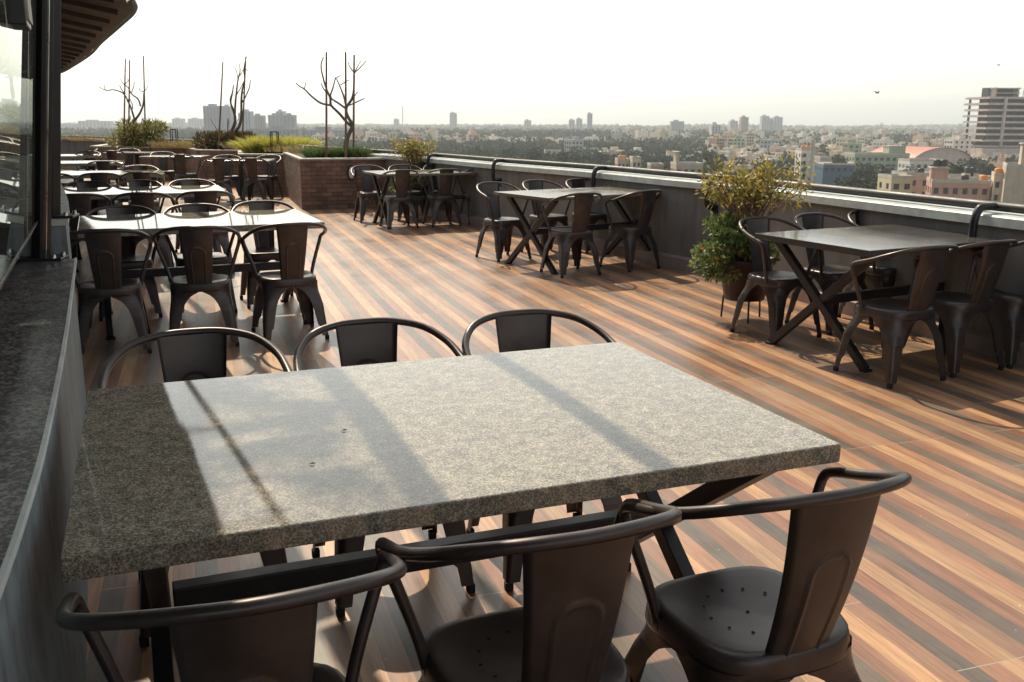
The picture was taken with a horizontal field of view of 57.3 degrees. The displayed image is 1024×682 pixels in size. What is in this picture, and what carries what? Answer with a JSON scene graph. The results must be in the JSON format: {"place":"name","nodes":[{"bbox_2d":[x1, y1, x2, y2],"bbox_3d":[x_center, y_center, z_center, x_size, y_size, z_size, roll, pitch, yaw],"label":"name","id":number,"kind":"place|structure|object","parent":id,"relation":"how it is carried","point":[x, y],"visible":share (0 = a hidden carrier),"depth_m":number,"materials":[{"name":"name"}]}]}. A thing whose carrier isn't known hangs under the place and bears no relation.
{"place":"outdoors","nodes":[
{"label":"outdoors","id":0,"kind":"place"},
{"bbox_2d":[61,168,1023,681],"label":"terrace floor","id":1,"kind":"structure","parent":0,"point":[937,592],"depth_m":4.73,"materials":[{"name":"brown wood"}]},
{"bbox_2d":[0,258,88,681],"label":"granite ledge","id":2,"kind":"object","parent":1,"relation":"on","point":[43,401],"visible":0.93,"depth_m":2.07,"materials":[{"name":"stone"}]},
{"bbox_2d":[0,0,38,289],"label":"glass screen","id":3,"kind":"object","parent":2,"relation":"on","point":[19,70],"visible":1,"depth_m":2.99,"materials":[{"name":"clear glass"}]},
{"bbox_2d":[11,0,32,30],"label":"wall sign","id":4,"kind":"object","parent":3,"relation":"attached to","point":[21,15],"visible":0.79,"depth_m":2.67,"materials":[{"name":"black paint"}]},
{"bbox_2d":[16,0,67,261],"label":"steel post","id":5,"kind":"object","parent":2,"relation":"on","point":[37,242],"visible":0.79,"depth_m":4.06,"materials":[{"name":"metal"}]},
{"bbox_2d":[44,0,49,257],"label":"steel strip","id":6,"kind":"object","parent":5,"relation":"attached to","point":[47,113],"visible":1,"depth_m":4.03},
{"bbox_2d":[20,184,85,391],"bbox_3d":[-4.186,-0.908,7.945,0.622,1.020,8.522,-7,15,-27],"label":"granite ledge","id":7,"kind":"object","parent":1,"relation":"on","point":[60,239],"visible":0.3,"depth_m":4.26,"materials":[{"name":"stone"}]},
{"bbox_2d":[51,0,79,218],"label":"steel post","id":8,"kind":"object","parent":7,"relation":"on","point":[56,213],"visible":0.52,"depth_m":4.23,"materials":[{"name":"metal"}]},
{"bbox_2d":[63,181,112,253],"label":"metal chair","id":9,"kind":"object","parent":1,"relation":"on","point":[86,184],"visible":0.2,"depth_m":10.14,"materials":[{"name":"grey paint"}]},
{"bbox_2d":[66,193,111,249],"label":"metal chair","id":10,"kind":"object","parent":1,"relation":"on","point":[80,203],"visible":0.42,"depth_m":8.49,"materials":[{"name":"grey paint"}]},
{"bbox_2d":[61,160,123,186],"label":"terrace table","id":11,"kind":"object","parent":1,"relation":"on","point":[77,163],"visible":0.2,"depth_m":15.67,"materials":[{"name":"grey stone"}]},
{"bbox_2d":[77,172,123,207],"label":"metal chair","id":12,"kind":"object","parent":1,"relation":"on","point":[100,176],"visible":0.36,"depth_m":11.75,"materials":[{"name":"grey paint"}]},
{"bbox_2d":[86,161,122,204],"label":"metal chair","id":13,"kind":"object","parent":1,"relation":"on","point":[103,165],"visible":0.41,"depth_m":15.00,"materials":[{"name":"grey paint"}]},
{"bbox_2d":[69,228,152,353],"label":"metal chair","id":14,"kind":"object","parent":1,"relation":"on","point":[104,249],"visible":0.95,"depth_m":5.87,"materials":[{"name":"grey paint"}]},
{"bbox_2d":[61,170,164,201],"bbox_3d":[-5.617,-1.925,12.850,1.620,0.759,1.084,-5,14,-21],"label":"terrace table","id":15,"kind":"object","parent":1,"relation":"on","point":[75,174],"visible":0.25,"depth_m":12.76,"materials":[{"name":"grey stone"}]},
{"bbox_2d":[85,205,162,320],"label":"metal chair","id":16,"kind":"object","parent":1,"relation":"on","point":[130,259],"visible":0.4,"depth_m":7.14,"materials":[{"name":"grey paint"}]},
{"bbox_2d":[111,179,164,212],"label":"metal chair","id":17,"kind":"object","parent":1,"relation":"on","point":[139,183],"visible":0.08,"depth_m":10.35,"materials":[{"name":"grey paint"}]},
{"bbox_2d":[119,172,164,213],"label":"metal chair","id":18,"kind":"object","parent":1,"relation":"on","point":[141,175],"visible":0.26,"depth_m":11.95,"materials":[{"name":"grey paint"}]},
{"bbox_2d":[112,192,175,277],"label":"metal chair","id":19,"kind":"object","parent":1,"relation":"on","point":[145,199],"visible":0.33,"depth_m":8.69,"materials":[{"name":"grey paint"}]},
{"bbox_2d":[64,185,228,271],"bbox_3d":[-3.832,-1.192,9.769,1.620,0.759,1.084,-5,14,-22],"label":"terrace table","id":20,"kind":"object","parent":1,"relation":"on","point":[113,192],"visible":0.27,"depth_m":9.63,"materials":[{"name":"grey stone"}]},
{"bbox_2d":[90,144,206,179],"bbox_3d":[-9.669,-4.547,23.787,5.525,0.800,1.534,12,18,41],"label":"brick planter","id":21,"kind":"object","parent":1,"relation":"on","point":[106,147],"visible":0.27,"depth_m":23.10,"materials":[{"name":"brick"}]},
{"bbox_2d":[99,77,147,144],"bbox_3d":[-9.582,-5.680,23.168,1.108,1.638,0.602,0,13,0],"label":"bare tree","id":22,"kind":"object","parent":21,"relation":"in","point":[137,116],"visible":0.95,"depth_m":23.05,"materials":[{"name":"brown plant"}]},
{"bbox_2d":[105,115,170,155],"bbox_3d":[-9.396,-5.113,23.451,1.528,1.082,1.478,0,13,0],"label":"round bush","id":23,"kind":"object","parent":21,"relation":"in","point":[143,132],"visible":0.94,"depth_m":23.16,"materials":[{"name":"green plant"}]},
{"bbox_2d":[61,135,387,157],"bbox_3d":[-8.926,-5.023,23.616,2.129,0.241,20.219,-12,18,-43],"label":"dry hedge","id":24,"kind":"object","parent":21,"relation":"on","point":[181,143],"visible":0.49,"depth_m":22.30,"materials":[{"name":"brown plant"}]},
{"bbox_2d":[150,151,174,185],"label":"metal chair","id":25,"kind":"object","parent":1,"relation":"on","point":[163,164],"visible":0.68,"depth_m":19.39,"materials":[{"name":"grey paint"}]},
{"bbox_2d":[139,155,210,185],"bbox_3d":[-6.727,-3.335,18.801,1.200,0.750,0.800,-1,13,-6],"label":"terrace table","id":26,"kind":"object","parent":1,"relation":"on","point":[172,157],"visible":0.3,"depth_m":18.68,"materials":[{"name":"grey stone"}]},
{"bbox_2d":[169,154,200,185],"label":"metal chair","id":27,"kind":"object","parent":1,"relation":"on","point":[179,160],"visible":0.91,"depth_m":18.15,"materials":[{"name":"grey paint"}]},
{"bbox_2d":[97,327,291,647],"bbox_3d":[-0.943,0.406,2.879,0.559,0.812,0.513,-5,14,-21],"label":"metal chair","id":28,"kind":"object","parent":1,"relation":"on","point":[188,354],"visible":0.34,"depth_m":2.99,"materials":[{"name":"grey paint"}]},
{"bbox_2d":[168,179,221,253],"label":"metal chair","id":29,"kind":"object","parent":1,"relation":"on","point":[189,182],"visible":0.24,"depth_m":10.54,"materials":[{"name":"grey paint"}]},
{"bbox_2d":[152,225,240,346],"bbox_3d":[-2.069,-0.385,6.220,0.559,0.812,0.513,-4,14,-17],"label":"metal chair","id":30,"kind":"object","parent":1,"relation":"on","point":[196,242],"visible":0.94,"depth_m":6.06,"materials":[{"name":"grey paint"}]},
{"bbox_2d":[162,203,237,312],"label":"metal chair","id":31,"kind":"object","parent":1,"relation":"on","point":[220,258],"visible":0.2,"depth_m":7.30,"materials":[{"name":"grey paint"}]},
{"bbox_2d":[77,209,324,339],"bbox_3d":[-2.308,-0.530,6.985,1.620,0.759,1.084,-5,14,-23],"label":"terrace table","id":32,"kind":"object","parent":1,"relation":"on","point":[238,221],"visible":0.65,"depth_m":6.84,"materials":[{"name":"grey stone"}]},
{"bbox_2d":[175,190,234,273],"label":"metal chair","id":33,"kind":"object","parent":1,"relation":"on","point":[209,197],"visible":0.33,"depth_m":8.92,"materials":[{"name":"grey paint"}]},
{"bbox_2d":[185,148,238,185],"bbox_3d":[-7.361,-4.100,21.934,0.783,0.800,3.222,-12,18,-42],"label":"brick planter","id":34,"kind":"object","parent":1,"relation":"on","point":[192,165],"visible":0.49,"depth_m":21.10,"materials":[{"name":"brick"}]},
{"bbox_2d":[190,119,257,149],"bbox_3d":[-6.609,-4.710,21.698,1.645,0.862,0.853,0,13,0],"label":"shrub","id":35,"kind":"object","parent":34,"relation":"in","point":[211,138],"visible":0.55,"depth_m":21.55,"materials":[{"name":"green plant"}]},
{"bbox_2d":[229,56,250,138],"bbox_3d":[-6.286,-5.562,21.568,0.788,1.916,0.728,0,13,0],"label":"bare tree","id":36,"kind":"object","parent":34,"relation":"in","point":[234,110],"visible":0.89,"depth_m":21.61,"materials":[{"name":"brown plant"}]},
{"bbox_2d":[201,158,233,202],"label":"metal chair","id":37,"kind":"object","parent":1,"relation":"on","point":[219,166],"visible":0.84,"depth_m":16.39,"materials":[{"name":"grey paint"}]},
{"bbox_2d":[212,155,240,197],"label":"metal chair","id":38,"kind":"object","parent":1,"relation":"on","point":[227,173],"visible":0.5,"depth_m":17.78,"materials":[{"name":"grey paint"}]},
{"bbox_2d":[55,550,406,681],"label":"metal chair","id":39,"kind":"object","parent":1,"relation":"on","point":[269,638],"visible":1,"depth_m":1.35,"materials":[{"name":"grey paint"}]},
{"bbox_2d":[205,159,274,201],"bbox_3d":[-4.963,-2.950,17.203,1.150,0.750,0.800,-1,13,-7],"label":"terrace table","id":40,"kind":"object","parent":1,"relation":"on","point":[241,176],"visible":0.58,"depth_m":17.13,"materials":[{"name":"metal"}]},
{"bbox_2d":[238,158,271,201],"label":"metal chair","id":41,"kind":"object","parent":1,"relation":"on","point":[253,179],"visible":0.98,"depth_m":16.60,"materials":[{"name":"grey paint"}]},
{"bbox_2d":[238,150,284,194],"bbox_3d":[-5.540,-3.553,19.644,1.082,0.800,2.814,-10,17,-37],"label":"brick planter","id":42,"kind":"object","parent":1,"relation":"on","point":[262,169],"visible":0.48,"depth_m":18.68,"materials":[{"name":"brick"}]},
{"bbox_2d":[227,134,324,152],"bbox_3d":[-4.924,-4.153,19.619,2.162,0.421,1.679,0,13,0],"label":"grass clump","id":43,"kind":"object","parent":42,"relation":"in","point":[250,145],"visible":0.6,"depth_m":19.29,"materials":[{"name":"plant"}]},
{"bbox_2d":[231,200,297,308],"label":"metal chair","id":44,"kind":"object","parent":1,"relation":"on","point":[265,249],"visible":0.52,"depth_m":7.75,"materials":[{"name":"grey paint"}]},
{"bbox_2d":[252,155,283,199],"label":"metal chair","id":45,"kind":"object","parent":1,"relation":"on","point":[272,178],"visible":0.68,"depth_m":17.82,"materials":[{"name":"grey paint"}]},
{"bbox_2d":[241,222,328,339],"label":"metal chair","id":46,"kind":"object","parent":1,"relation":"on","point":[273,287],"visible":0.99,"depth_m":6.26,"materials":[{"name":"grey paint"}]},
{"bbox_2d":[283,152,385,209],"bbox_3d":[-3.312,-3.044,17.440,1.598,0.840,3.558,-4,14,-18],"label":"brick planter","id":47,"kind":"object","parent":1,"relation":"on","point":[318,183],"visible":0.58,"depth_m":15.77,"materials":[{"name":"brick"}]},
{"bbox_2d":[325,52,327,157],"bbox_3d":[-3.156,-3.986,15.914,0.110,1.775,0.043,0,13,0],"label":"bamboo stake","id":48,"kind":"object","parent":47,"relation":"in","point":[326,145],"visible":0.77,"depth_m":15.91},
{"bbox_2d":[296,57,366,153],"bbox_3d":[-3.055,-4.047,16.109,1.125,1.662,0.800,0,13,0],"label":"bare tree","id":49,"kind":"object","parent":47,"relation":"in","point":[350,123],"visible":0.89,"depth_m":16.20,"materials":[{"name":"brown plant"}]},
{"bbox_2d":[295,145,384,157],"bbox_3d":[-2.976,-3.344,16.442,1.691,0.231,1.065,-4,14,-18],"label":"grass clump","id":50,"kind":"object","parent":47,"relation":"in","point":[318,152],"visible":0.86,"depth_m":16.23,"materials":[{"name":"plant"}]},
{"bbox_2d":[345,52,346,157],"bbox_3d":[-2.810,-3.959,15.817,0.096,1.770,0.043,0,13,0],"label":"bamboo stake","id":51,"kind":"object","parent":47,"relation":"in","point":[345,104],"visible":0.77,"depth_m":15.80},
{"bbox_2d":[351,165,386,222],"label":"metal chair","id":52,"kind":"object","parent":1,"relation":"on","point":[366,194],"visible":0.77,"depth_m":13.98,"materials":[{"name":"grey paint"}]},
{"bbox_2d":[293,317,474,617],"bbox_3d":[-0.413,0.370,3.044,0.559,0.812,0.513,-5,14,-21],"label":"metal chair","id":53,"kind":"object","parent":1,"relation":"on","point":[366,341],"visible":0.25,"depth_m":3.15,"materials":[{"name":"grey paint"}]},
{"bbox_2d":[377,169,418,228],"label":"metal chair","id":54,"kind":"object","parent":1,"relation":"on","point":[401,196],"visible":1,"depth_m":12.91,"materials":[{"name":"grey paint"}]},
{"bbox_2d":[388,164,426,221],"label":"metal chair","id":55,"kind":"object","parent":1,"relation":"on","point":[413,193],"visible":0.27,"depth_m":14.02,"materials":[{"name":"grey paint"}]},
{"bbox_2d":[388,132,437,205],"bbox_3d":[-1.555,-2.627,14.732,0.827,1.286,0.645,0,13,0],"label":"potted shrub","id":56,"kind":"object","parent":1,"relation":"on","point":[413,151],"visible":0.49,"depth_m":14.63,"materials":[{"name":"green plant"}]},
{"bbox_2d":[362,170,477,228],"bbox_3d":[-1.237,-2.062,13.519,1.620,0.758,0.954,-5,14,-22],"label":"terrace table","id":57,"kind":"object","parent":1,"relation":"on","point":[374,174],"visible":0.57,"depth_m":13.20,"materials":[{"name":"grey stone"}]},
{"bbox_2d":[421,168,461,226],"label":"metal chair","id":58,"kind":"object","parent":1,"relation":"on","point":[446,196],"visible":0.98,"depth_m":13.24,"materials":[{"name":"grey paint"}]},
{"bbox_2d":[60,342,840,681],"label":"terrace table","id":59,"kind":"object","parent":1,"relation":"on","point":[166,474],"visible":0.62,"depth_m":2.14,"materials":[{"name":"grey stone"}]},
{"bbox_2d":[457,168,472,224],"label":"metal chair","id":60,"kind":"object","parent":1,"relation":"on","point":[468,199],"visible":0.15,"depth_m":13.54,"materials":[{"name":"grey paint"}]},
{"bbox_2d":[475,181,531,261],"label":"metal chair","id":61,"kind":"object","parent":1,"relation":"on","point":[501,227],"visible":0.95,"depth_m":10.19,"materials":[{"name":"grey paint"}]},
{"bbox_2d":[375,498,681,681],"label":"metal chair","id":62,"kind":"object","parent":1,"relation":"on","point":[559,625],"visible":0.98,"depth_m":1.62,"materials":[{"name":"grey paint"}]},
{"bbox_2d":[61,138,1023,364],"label":"parapet","id":63,"kind":"structure","parent":1,"relation":"on","point":[680,212],"depth_m":9.16,"materials":[{"name":"grey paint"}]},
{"bbox_2d":[61,135,1023,257],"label":"handrail","id":64,"kind":"object","parent":63,"relation":"on","point":[979,207],"visible":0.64,"depth_m":7.71,"materials":[{"name":"metal"}]},
{"bbox_2d":[462,309,630,591],"bbox_3d":[0.108,0.335,3.200,0.559,0.812,0.513,-4,14,-19],"label":"metal chair","id":65,"kind":"object","parent":1,"relation":"on","point":[522,329],"visible":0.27,"depth_m":3.31,"materials":[{"name":"grey paint"}]},
{"bbox_2d":[521,179,571,251],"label":"metal chair","id":66,"kind":"object","parent":1,"relation":"on","point":[537,184],"visible":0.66,"depth_m":10.59,"materials":[{"name":"grey paint"}]},
{"bbox_2d":[540,192,601,277],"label":"metal chair","id":67,"kind":"object","parent":1,"relation":"on","point":[574,237],"visible":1,"depth_m":8.97,"materials":[{"name":"grey paint"}]},
{"bbox_2d":[494,186,661,273],"bbox_3d":[0.746,-1.184,9.827,1.620,0.758,0.954,-9,16,-33],"label":"terrace table","id":68,"kind":"object","parent":1,"relation":"on","point":[546,195],"visible":0.77,"depth_m":9.60,"materials":[{"name":"grey stone"}]},
{"bbox_2d":[565,178,606,253],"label":"metal chair","id":69,"kind":"object","parent":1,"relation":"on","point":[595,217],"visible":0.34,"depth_m":10.76,"materials":[{"name":"grey paint"}]},
{"bbox_2d":[599,189,661,272],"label":"metal chair","id":70,"kind":"object","parent":1,"relation":"on","point":[629,234],"visible":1,"depth_m":9.33,"materials":[{"name":"grey paint"}]},
{"bbox_2d":[687,151,817,323],"bbox_3d":[1.792,-0.791,7.028,0.990,1.270,0.744,0,13,0],"label":"potted shrub","id":71,"kind":"object","parent":1,"relation":"on","point":[730,266],"visible":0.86,"depth_m":6.89,"materials":[{"name":"green plant"}]},
{"bbox_2d":[619,467,911,681],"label":"metal chair","id":72,"kind":"object","parent":1,"relation":"on","point":[789,623],"visible":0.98,"depth_m":1.89,"materials":[{"name":"grey paint"}]},
{"bbox_2d":[730,216,821,343],"bbox_3d":[1.848,-0.446,6.557,0.559,0.812,0.513,-7,15,-28],"label":"metal chair","id":73,"kind":"object","parent":1,"relation":"on","point":[777,286],"visible":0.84,"depth_m":6.51,"materials":[{"name":"grey paint"}]},
{"bbox_2d":[784,212,873,335],"bbox_3d":[2.318,-0.508,6.830,0.559,0.812,0.513,-7,15,-27],"label":"metal chair","id":74,"kind":"object","parent":1,"relation":"on","point":[824,276],"visible":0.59,"depth_m":6.84,"materials":[{"name":"grey paint"}]},
{"bbox_2d":[838,210,895,317],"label":"metal chair","id":75,"kind":"object","parent":1,"relation":"on","point":[880,276],"visible":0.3,"depth_m":6.88,"materials":[{"name":"grey paint"}]},
{"bbox_2d":[755,224,1005,372],"bbox_3d":[2.541,-0.329,6.230,1.620,0.758,0.954,-7,15,-27],"label":"terrace table","id":76,"kind":"object","parent":1,"relation":"on","point":[867,242],"visible":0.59,"depth_m":5.97,"materials":[{"name":"grey stone"}]},
{"bbox_2d":[833,244,958,388],"bbox_3d":[2.254,-0.184,5.452,0.559,0.812,0.513,-6,15,-24],"label":"metal chair","id":77,"kind":"object","parent":1,"relation":"on","point":[894,319],"visible":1,"depth_m":5.30,"materials":[{"name":"grey paint"}]},
{"bbox_2d":[903,239,1017,377],"bbox_3d":[2.714,-0.237,5.686,0.559,0.812,0.513,-6,15,-25],"label":"metal chair","id":78,"kind":"object","parent":1,"relation":"on","point":[956,312],"visible":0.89,"depth_m":5.53,"materials":[{"name":"grey paint"}]},
{"bbox_2d":[968,241,1023,368],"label":"metal chair","id":79,"kind":"object","parent":1,"relation":"on","point":[1009,307],"visible":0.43,"depth_m":5.73,"materials":[{"name":"grey paint"}]},
{"bbox_2d":[61,0,1023,125],"label":"sky","id":80,"kind":"structure","parent":0,"point":[622,62],"materials":[{"name":"white"}]},
{"bbox_2d":[670,151,702,178],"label":"grey house","id":81,"kind":"structure","parent":0,"point":[676,164],"depth_m":324.94,"materials":[{"name":"concrete"}]},
{"bbox_2d":[794,146,814,182],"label":"white tower house","id":82,"kind":"structure","parent":0,"point":[804,151],"depth_m":423.15,"materials":[{"name":"concrete"}]},
{"bbox_2d":[891,165,928,193],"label":"salmon house","id":83,"kind":"structure","parent":0,"point":[920,175],"depth_m":271.76,"materials":[{"name":"concrete"}]},
{"bbox_2d":[897,158,941,171],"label":"white building","id":84,"kind":"structure","parent":0,"point":[924,163],"depth_m":393.48,"materials":[{"name":"concrete"}]},
{"bbox_2d":[925,159,990,199],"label":"pink house","id":85,"kind":"structure","parent":0,"point":[939,182],"depth_m":248.10,"materials":[{"name":"concrete"}]},
{"bbox_2d":[948,167,990,179],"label":"cream house","id":86,"kind":"structure","parent":0,"point":[971,172],"depth_m":298.00,"materials":[{"name":"concrete"}]},
{"bbox_3d":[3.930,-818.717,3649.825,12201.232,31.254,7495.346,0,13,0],"label":"ground","id":87,"kind":"structure","parent":0,"visible":0},
{"bbox_2d":[78,120,113,127],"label":"tower block","id":88,"kind":"structure","parent":87,"relation":"on","point":[93,123],"depth_m":2534.42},
{"bbox_2d":[203,104,226,130],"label":"tower block","id":89,"kind":"structure","parent":87,"relation":"on","point":[211,111],"depth_m":1460.23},
{"bbox_2d":[244,109,253,131],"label":"tower block","id":90,"kind":"structure","parent":87,"relation":"on","point":[248,120],"depth_m":1500.57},
{"bbox_2d":[268,113,284,127],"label":"tower block","id":91,"kind":"structure","parent":87,"relation":"on","point":[275,119],"depth_m":1557.83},
{"bbox_2d":[261,125,302,138],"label":"tower block","id":92,"kind":"structure","parent":87,"relation":"on","point":[284,131],"depth_m":1073.97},
{"bbox_2d":[305,127,348,138],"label":"tower block","id":93,"kind":"structure","parent":87,"relation":"on","point":[339,133],"depth_m":1122.57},
{"bbox_2d":[61,122,1018,188],"bbox_3d":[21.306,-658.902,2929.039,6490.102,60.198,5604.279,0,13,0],"label":"distant trees","id":94,"kind":"object","parent":87,"relation":"on","point":[651,147],"visible":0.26,"depth_m":1030.87,"materials":[{"name":"green plant"}]},
{"bbox_2d":[301,123,1018,162],"bbox_3d":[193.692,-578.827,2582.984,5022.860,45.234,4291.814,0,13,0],"label":"distant houses","id":95,"kind":"structure","parent":87,"relation":"on","point":[737,145],"depth_m":941.79,"materials":[{"name":"brick"}]},
{"bbox_2d":[701,151,726,169],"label":"tree","id":96,"kind":"object","parent":87,"relation":"on","point":[710,157],"visible":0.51,"depth_m":410.60,"materials":[{"name":"green plant"}]},
{"bbox_2d":[813,161,854,184],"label":"building","id":97,"kind":"structure","parent":87,"relation":"on","point":[827,172],"depth_m":434.09,"materials":[{"name":"concrete"}]},
{"bbox_2d":[833,174,866,187],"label":"tree","id":98,"kind":"object","parent":87,"relation":"on","point":[844,182],"visible":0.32,"depth_m":296.73,"materials":[{"name":"green plant"}]},
{"bbox_2d":[850,170,877,188],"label":"tree","id":99,"kind":"object","parent":87,"relation":"on","point":[865,179],"visible":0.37,"depth_m":294.04,"materials":[{"name":"green plant"}]},
{"bbox_2d":[844,145,909,182],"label":"building","id":100,"kind":"structure","parent":87,"relation":"on","point":[890,155],"depth_m":471.74,"materials":[{"name":"concrete"}]},
{"bbox_2d":[877,174,913,192],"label":"yellow house","id":101,"kind":"structure","parent":87,"relation":"on","point":[897,182],"depth_m":259.17,"materials":[{"name":"paint"}]},
{"bbox_2d":[871,146,970,164],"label":"domed hall","id":102,"kind":"structure","parent":87,"relation":"on","point":[953,155],"depth_m":510.32,"materials":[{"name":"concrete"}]},
{"bbox_2d":[961,87,1023,155],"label":"unfinished tower","id":103,"kind":"structure","parent":87,"relation":"on","point":[1000,123],"depth_m":626.44,"materials":[{"name":"concrete"}]},
{"bbox_2d":[989,168,1003,201],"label":"cream shop","id":104,"kind":"structure","parent":87,"relation":"on","point":[997,174],"depth_m":242.89,"materials":[{"name":"concrete"}]},
{"bbox_2d":[1000,143,1023,203],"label":"beige block","id":105,"kind":"structure","parent":87,"relation":"on","point":[1012,191],"depth_m":234.00,"materials":[{"name":"concrete"}]},
{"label":"cafe building","id":106,"kind":"object","parent":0,"visible":0},
{"bbox_2d":[61,0,132,71],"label":"canopy","id":107,"kind":"object","parent":106,"relation":"attached to","point":[87,26],"visible":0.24,"depth_m":13.94,"materials":[{"name":"brown"}]},
{"bbox_2d":[61,0,137,72],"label":"gutter pipe","id":108,"kind":"object","parent":107,"relation":"attached to","point":[130,16],"visible":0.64,"depth_m":14.12,"materials":[{"name":"metal"}]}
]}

